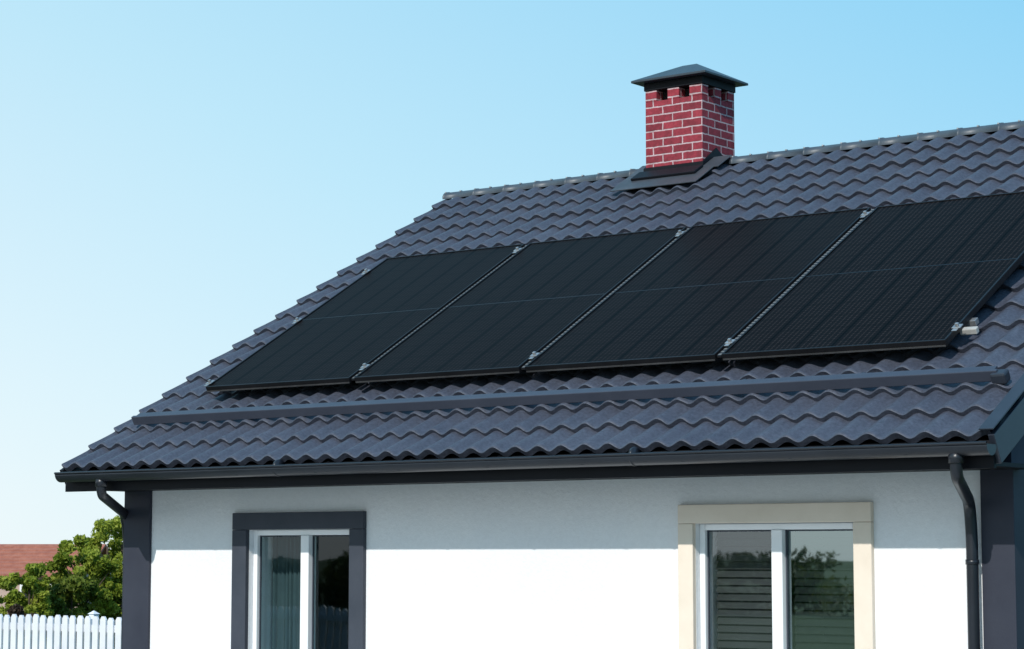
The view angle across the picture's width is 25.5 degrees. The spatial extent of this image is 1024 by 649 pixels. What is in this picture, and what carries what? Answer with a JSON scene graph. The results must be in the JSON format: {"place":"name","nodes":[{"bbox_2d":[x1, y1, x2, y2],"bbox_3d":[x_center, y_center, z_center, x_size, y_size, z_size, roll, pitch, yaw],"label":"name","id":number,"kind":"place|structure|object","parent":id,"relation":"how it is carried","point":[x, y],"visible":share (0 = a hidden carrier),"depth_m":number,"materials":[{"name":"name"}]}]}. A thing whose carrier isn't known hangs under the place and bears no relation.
{"place":"outdoors","nodes":[
{"label":"outdoors","id":0,"kind":"place"},
{"bbox_2d":[0,547,103,547],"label":"tile course","id":1,"kind":"object","parent":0,"point":[33,547],"visible":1,"depth_m":55.33,"materials":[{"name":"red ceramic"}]},
{"bbox_2d":[0,573,110,613],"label":"walls","id":2,"kind":"structure","parent":0,"point":[3,592],"depth_m":53.86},
{"bbox_2d":[0,544,112,576],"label":"roof","id":3,"kind":"structure","parent":2,"relation":"on","point":[17,567],"depth_m":54.79,"materials":[{"name":"red tile"}]},
{"bbox_2d":[0,560,52,560],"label":"tile course","id":4,"kind":"object","parent":3,"relation":"on","point":[26,560],"depth_m":54.47,"materials":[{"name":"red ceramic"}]},
{"bbox_2d":[0,556,73,556],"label":"tile course","id":5,"kind":"object","parent":3,"relation":"on","point":[27,556],"depth_m":54.69,"materials":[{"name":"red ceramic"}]},
{"bbox_2d":[0,553,76,553],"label":"tile course","id":6,"kind":"object","parent":3,"relation":"on","point":[31,553],"depth_m":54.90,"materials":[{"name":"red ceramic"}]},
{"bbox_2d":[0,563,80,563],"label":"tile course","id":7,"kind":"object","parent":3,"relation":"on","point":[18,563],"depth_m":54.28,"materials":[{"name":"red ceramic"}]},
{"bbox_2d":[0,550,101,550],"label":"tile course","id":8,"kind":"object","parent":3,"relation":"on","point":[30,550],"visible":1,"depth_m":55.12,"materials":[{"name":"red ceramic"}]},
{"bbox_2d":[250,486,352,529],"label":"front wall","id":9,"kind":"structure","parent":0,"point":[309,499],"depth_m":13.63,"materials":[{"name":"white paint"}]},
{"bbox_2d":[272,535,317,648],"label":"curtain","id":10,"kind":"object","parent":9,"relation":"hanging from","point":[286,594],"visible":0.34,"depth_m":13.89,"materials":[{"name":"fabric"}]},
{"bbox_2d":[232,511,366,529],"bbox_3d":[-1.285,1.183,13.616,1.072,0.103,0.050,-4,-7,37],"label":"window trim","id":11,"kind":"structure","parent":9,"relation":"attached to","point":[306,520],"depth_m":13.57,"materials":[{"name":"grey paint"}]},
{"bbox_2d":[258,529,348,535],"bbox_3d":[-1.239,1.258,13.661,0.770,0.032,0.060,-4,-7,37],"label":"window frame","id":12,"kind":"object","parent":9,"relation":"attached to","point":[301,532],"visible":0.8,"depth_m":13.64,"materials":[{"name":"white plastic"}]},
{"bbox_2d":[261,535,300,536],"bbox_3d":[-1.399,1.291,13.779,0.355,0.007,0.010,-4,-7,37],"label":"gasket window","id":13,"kind":"structure","parent":12,"relation":"attached to","point":[284,536],"depth_m":13.75,"materials":[{"name":"black rubber"}]},
{"bbox_2d":[313,535,348,535],"bbox_3d":[-1.067,1.265,13.526,0.320,0.007,0.010,-4,-7,37],"label":"gasket window","id":14,"kind":"structure","parent":12,"relation":"attached to","point":[330,535],"depth_m":13.53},
{"bbox_2d":[0,0,1023,548],"label":"sky","id":15,"kind":"structure","parent":0,"point":[176,175],"materials":[{"name":"blue"}]},
{"bbox_2d":[72,430,990,470],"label":"roof deck","id":16,"kind":"structure","parent":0,"point":[761,445],"depth_m":11.95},
{"bbox_2d":[822,529,854,643],"bbox_3d":[2.324,1.678,12.830,1.250,1.535,0.020,-4,-7,37],"label":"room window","id":17,"kind":"structure","parent":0,"point":[839,594],"depth_m":13.15,"materials":[{"name":"clear glass"}]},
{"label":"pavement","id":18,"kind":"structure","parent":0,"visible":0},
{"bbox_2d":[950,463,979,648],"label":"downpipe","id":19,"kind":"object","parent":18,"relation":"on","point":[959,482],"visible":1,"depth_m":10.81,"materials":[{"name":"metal"}]},
{"bbox_2d":[948,453,963,462],"bbox_3d":[2.049,0.615,10.422,0.072,0.050,0.072,-4,-7,37],"label":"pipe collar","id":20,"kind":"object","parent":19,"relation":"attached to","point":[954,458],"visible":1,"depth_m":10.39,"materials":[{"name":"paint"}]},
{"bbox_2d":[965,560,978,564],"bbox_3d":[2.213,1.142,10.855,0.066,0.024,0.066,-4,-7,37],"label":"pipe bracket","id":21,"kind":"object","parent":19,"relation":"attached to","point":[971,562],"visible":1,"depth_m":10.83,"materials":[{"name":"metal"}]},
{"label":"ground","id":22,"kind":"structure","parent":0,"visible":0},
{"bbox_2d":[0,575,17,614],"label":"shrub","id":23,"kind":"object","parent":22,"relation":"on","point":[6,584],"visible":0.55,"depth_m":38.23,"materials":[{"name":"green plant"}]},
{"bbox_2d":[3,603,46,648],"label":"shrub","id":24,"kind":"object","parent":22,"relation":"on","point":[16,609],"visible":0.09,"depth_m":31.77,"materials":[{"name":"brown plant"}]},
{"bbox_2d":[0,562,54,646],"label":"shrub","id":25,"kind":"object","parent":22,"relation":"on","point":[37,600],"visible":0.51,"depth_m":37.17,"materials":[{"name":"green plant"}]},
{"bbox_2d":[0,611,121,648],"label":"white picket fence","id":26,"kind":"object","parent":22,"relation":"on","point":[89,629],"visible":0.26,"depth_m":21.98,"materials":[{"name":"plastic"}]},
{"bbox_2d":[45,572,107,648],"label":"shrub","id":27,"kind":"object","parent":22,"relation":"on","point":[73,588],"visible":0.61,"depth_m":38.00,"materials":[{"name":"green plant"}]},
{"bbox_2d":[42,534,121,638],"bbox_3d":[-7.356,4.691,38.847,1.474,2.227,1.118,0,-6,0],"label":"shrub","id":28,"kind":"object","parent":22,"relation":"on","point":[92,566],"visible":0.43,"depth_m":38.81,"materials":[{"name":"green plant"}]},
{"bbox_2d":[68,515,122,647],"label":"deciduous tree","id":29,"kind":"object","parent":22,"relation":"on","point":[103,527],"visible":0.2,"depth_m":39.50,"materials":[{"name":"green plant"}]},
{"bbox_2d":[91,528,119,577],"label":"young tree","id":30,"kind":"object","parent":22,"relation":"on","point":[106,555],"visible":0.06,"depth_m":46.55,"materials":[{"name":"green plant"}]},
{"bbox_2d":[150,488,272,648],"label":"front wall","id":31,"kind":"structure","parent":22,"relation":"on","point":[191,570],"depth_m":14.11,"materials":[{"name":"white paint"}]},
{"bbox_2d":[122,491,151,648],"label":"corner board","id":32,"kind":"object","parent":31,"relation":"attached to","point":[137,575],"depth_m":14.41,"materials":[{"name":"grey paint"}]},
{"bbox_2d":[231,530,248,648],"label":"window trim","id":33,"kind":"structure","parent":31,"relation":"attached to","point":[240,590],"depth_m":13.84,"materials":[{"name":"grey paint"}]},
{"bbox_2d":[317,536,348,648],"bbox_3d":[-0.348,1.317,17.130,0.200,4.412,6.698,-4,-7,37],"label":"window pane","id":34,"kind":"structure","parent":22,"relation":"on","point":[333,596],"depth_m":15.73,"materials":[{"name":"glass"}]},
{"bbox_2d":[96,486,127,648],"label":"downpipe","id":35,"kind":"object","parent":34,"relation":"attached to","point":[114,505],"visible":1,"depth_m":14.22,"materials":[{"name":"metal"}]},
{"bbox_2d":[95,479,106,486],"bbox_3d":[-2.531,0.973,13.913,0.072,0.050,0.072,-4,-7,37],"label":"pipe collar","id":36,"kind":"object","parent":35,"relation":"attached to","point":[98,482],"visible":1,"depth_m":13.88,"materials":[{"name":"paint"}]},
{"bbox_2d":[62,126,1023,471],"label":"roof tiles front","id":37,"kind":"object","parent":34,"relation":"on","point":[922,170],"visible":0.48,"depth_m":13.40,"materials":[{"name":"grey tile"}]},
{"bbox_2d":[204,244,526,391],"bbox_3d":[-0.930,-0.056,14.826,1.306,1.050,1.788,-4,-7,37],"label":"solar panel","id":38,"kind":"object","parent":37,"relation":"attached to","point":[351,331],"visible":0.98,"depth_m":14.73,"materials":[{"name":"glass"}]},
{"bbox_2d":[354,227,688,382],"bbox_3d":[0.094,-0.136,14.046,1.318,1.050,1.788,-4,-7,37],"label":"solar panel","id":39,"kind":"object","parent":37,"relation":"attached to","point":[519,311],"visible":0.93,"depth_m":13.95,"materials":[{"name":"glass"}]},
{"bbox_2d":[54,441,989,482],"bbox_3d":[-0.318,0.762,12.226,6.320,0.063,0.110,-4,-7,37],"label":"gutter","id":40,"kind":"object","parent":37,"relation":"attached to","point":[946,449],"visible":1,"depth_m":11.75,"materials":[{"name":"paint"}]},
{"bbox_2d":[273,459,284,476],"bbox_3d":[-1.342,0.827,13.012,0.015,0.100,0.100,-4,-7,37],"label":"gutter joint","id":41,"kind":"object","parent":40,"relation":"attached to","point":[278,462],"visible":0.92,"depth_m":13.00,"materials":[{"name":"grey metal"}]},
{"bbox_2d":[629,447,640,465],"bbox_3d":[0.626,0.673,11.512,0.015,0.100,0.100,-4,-7,37],"label":"gutter joint","id":42,"kind":"object","parent":40,"relation":"attached to","point":[634,450],"visible":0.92,"depth_m":11.49,"materials":[{"name":"grey metal"}]},
{"bbox_2d":[987,444,996,454],"bbox_3d":[2.189,0.572,10.318,0.006,0.052,0.104,-4,-7,37],"label":"gutter end","id":43,"kind":"object","parent":40,"relation":"attached to","point":[991,448],"visible":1,"depth_m":10.32,"materials":[{"name":"grey metal"}]},
{"bbox_2d":[65,440,995,491],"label":"fascia","id":44,"kind":"structure","parent":37,"relation":"attached to","point":[887,464],"depth_m":11.86,"materials":[{"name":"paint"}]},
{"bbox_2d":[131,369,997,424],"bbox_3d":[-0.045,0.428,12.643,5.990,0.059,0.046,-4,-7,37],"label":"snow guard rail","id":45,"kind":"object","parent":37,"relation":"on","point":[947,377],"visible":1,"depth_m":12.26,"materials":[{"name":"grey metal"}]},
{"bbox_2d":[990,369,1010,383],"bbox_3d":[2.341,0.251,10.826,0.080,0.075,0.077,-4,-7,37],"label":"snow guard bracket","id":46,"kind":"object","parent":45,"relation":"attached to","point":[1000,376],"visible":1,"depth_m":10.80,"materials":[{"name":"grey metal"}]},
{"bbox_2d":[136,366,997,415],"bbox_3d":[-0.033,0.396,12.662,5.950,0.030,0.041,-4,-7,37],"label":"snow guard foot","id":47,"kind":"object","parent":37,"relation":"on","point":[642,386],"visible":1,"depth_m":12.28},
{"bbox_2d":[610,64,747,191],"bbox_3d":[1.233,-1.339,16.112,0.760,1.087,0.783,-4,-7,37],"label":"chimney","id":48,"kind":"object","parent":37,"relation":"on","point":[689,123],"visible":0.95,"depth_m":16.03,"materials":[{"name":"red brick"}]},
{"bbox_2d":[525,207,873,371],"bbox_3d":[1.133,-0.217,13.254,1.343,1.050,1.788,-4,-7,37],"label":"solar panel","id":49,"kind":"object","parent":37,"relation":"attached to","point":[706,292],"visible":0.94,"depth_m":13.15,"materials":[{"name":"glass"}]},
{"bbox_2d":[442,121,1023,198],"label":"ridge cap","id":50,"kind":"object","parent":37,"relation":"on","point":[972,131],"visible":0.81,"depth_m":15.56,"materials":[{"name":"metal"}]},
{"bbox_2d":[721,191,1023,359],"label":"solar panel","id":51,"kind":"object","parent":37,"relation":"attached to","point":[930,274],"visible":1,"depth_m":12.29,"materials":[{"name":"glass"}]},
{"bbox_2d":[979,374,1023,429],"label":"verge flashing","id":52,"kind":"object","parent":37,"relation":"attached to","point":[1002,408],"visible":1,"depth_m":10.51,"materials":[{"name":"metal"}]},
{"bbox_2d":[988,392,1023,463],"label":"verge board","id":53,"kind":"object","parent":37,"relation":"attached to","point":[1005,434],"visible":1,"depth_m":10.47,"materials":[{"name":"metal"}]},
{"bbox_2d":[352,477,718,648],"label":"front wall","id":54,"kind":"structure","parent":22,"relation":"on","point":[581,564],"depth_m":12.55,"materials":[{"name":"white paint"}]},
{"bbox_2d":[348,529,365,648],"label":"window trim","id":55,"kind":"structure","parent":54,"relation":"attached to","point":[357,593],"depth_m":13.26,"materials":[{"name":"grey paint"}]},
{"bbox_2d":[119,462,1023,491],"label":"soffit","id":56,"kind":"structure","parent":54,"relation":"on","point":[1007,465],"depth_m":11.95,"materials":[{"name":"paint"}]},
{"bbox_2d":[678,524,695,648],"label":"window trim","id":57,"kind":"structure","parent":54,"relation":"attached to","point":[687,580],"depth_m":11.87,"materials":[{"name":"beige paint"}]},
{"bbox_2d":[700,524,711,648],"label":"window frame","id":58,"kind":"object","parent":54,"relation":"in","point":[703,588],"visible":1,"depth_m":11.89,"materials":[{"name":"white plastic"}]},
{"bbox_2d":[707,530,709,648],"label":"gasket window","id":59,"kind":"structure","parent":58,"relation":"attached to","point":[708,551],"depth_m":11.89,"materials":[{"name":"black rubber"}]},
{"bbox_2d":[718,529,823,648],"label":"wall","id":60,"kind":"structure","parent":22,"relation":"on","point":[792,589],"depth_m":18.95,"materials":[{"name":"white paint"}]},
{"bbox_2d":[855,470,983,648],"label":"front wall","id":61,"kind":"structure","parent":22,"relation":"on","point":[919,564],"depth_m":11.09,"materials":[{"name":"white paint"}]},
{"bbox_2d":[853,522,875,648],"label":"window trim","id":62,"kind":"structure","parent":61,"relation":"attached to","point":[864,586],"depth_m":11.23,"materials":[{"name":"beige paint"}]},
{"bbox_2d":[980,469,1023,648],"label":"corner board","id":63,"kind":"object","parent":22,"relation":"on","point":[1002,514],"depth_m":10.81,"materials":[{"name":"grey paint"}]},
{"bbox_2d":[1003,435,1023,463],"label":"gable wall","id":64,"kind":"structure","parent":22,"relation":"on","point":[1016,454],"depth_m":10.90,"materials":[{"name":"paint"}]},
{"bbox_3d":[-1.212,2.695,13.550,0.840,0.940,0.220,-4,-7,37],"label":"front wall","id":65,"kind":"object","parent":22,"relation":"on","visible":0},
{"bbox_2d":[252,530,263,648],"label":"window frame","id":66,"kind":"object","parent":65,"relation":"on","point":[256,575],"visible":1,"depth_m":13.85,"materials":[{"name":"white plastic"}]},
{"bbox_3d":[-1.239,2.207,13.564,0.770,0.034,0.060,-4,-7,37],"label":"window frame","id":67,"kind":"object","parent":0,"visible":0},
{"bbox_2d":[259,536,261,648],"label":"gasket window","id":68,"kind":"structure","parent":67,"relation":"on","point":[260,592],"depth_m":13.85,"materials":[{"name":"black rubber"}]},
{"bbox_2d":[300,535,315,648],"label":"mullion window","id":69,"kind":"structure","parent":67,"relation":"on","point":[306,596],"depth_m":13.58,"materials":[{"name":"white plastic"}]},
{"bbox_2d":[312,536,314,648],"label":"gasket window","id":70,"kind":"structure","parent":67,"relation":"on","point":[313,592],"depth_m":13.59,"materials":[{"name":"black rubber"}]},
{"bbox_3d":[1.339,2.043,11.500,0.950,0.059,0.120,-4,-7,37],"label":"window","id":71,"kind":"object","parent":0,"visible":0},
{"bbox_2d":[695,473,854,523],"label":"front wall","id":72,"kind":"structure","parent":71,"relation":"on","point":[814,488],"depth_m":11.62,"materials":[{"name":"white paint"}]},
{"bbox_2d":[678,502,873,523],"bbox_3d":[1.346,0.969,11.611,1.148,0.099,0.050,-4,-7,37],"label":"window trim","id":73,"kind":"structure","parent":72,"relation":"attached to","point":[788,512],"depth_m":11.57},
{"bbox_2d":[705,523,852,529],"bbox_3d":[1.384,1.044,11.662,0.880,0.032,0.060,-4,-7,37],"label":"window frame","id":74,"kind":"object","parent":72,"relation":"in","point":[788,526],"visible":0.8,"depth_m":11.63,"materials":[{"name":"white plastic"}]},
{"bbox_2d":[708,530,770,531],"bbox_3d":[1.196,1.078,11.801,0.395,0.007,0.010,-4,-7,37],"label":"gasket window","id":75,"kind":"structure","parent":74,"relation":"attached to","point":[734,530],"depth_m":11.82,"materials":[{"name":"black rubber"}]},
{"bbox_2d":[771,530,789,648],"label":"mullion window","id":76,"kind":"structure","parent":74,"relation":"attached to","point":[779,618],"depth_m":11.60,"materials":[{"name":"white plastic"}]},
{"bbox_2d":[785,530,788,648],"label":"gasket window","id":77,"kind":"structure","parent":76,"relation":"attached to","point":[787,603],"depth_m":11.60,"materials":[{"name":"black rubber"}]},
{"bbox_2d":[787,529,852,530],"bbox_3d":[1.572,1.049,11.515,0.390,0.007,0.010,-4,-7,37],"label":"gasket window","id":78,"kind":"structure","parent":74,"relation":"attached to","point":[825,530],"depth_m":11.48,"materials":[{"name":"black rubber"}]},
{"bbox_2d":[716,531,854,648],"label":"venetian blind","id":79,"kind":"object","parent":72,"relation":"hanging from","point":[824,567],"visible":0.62,"depth_m":11.66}
]}

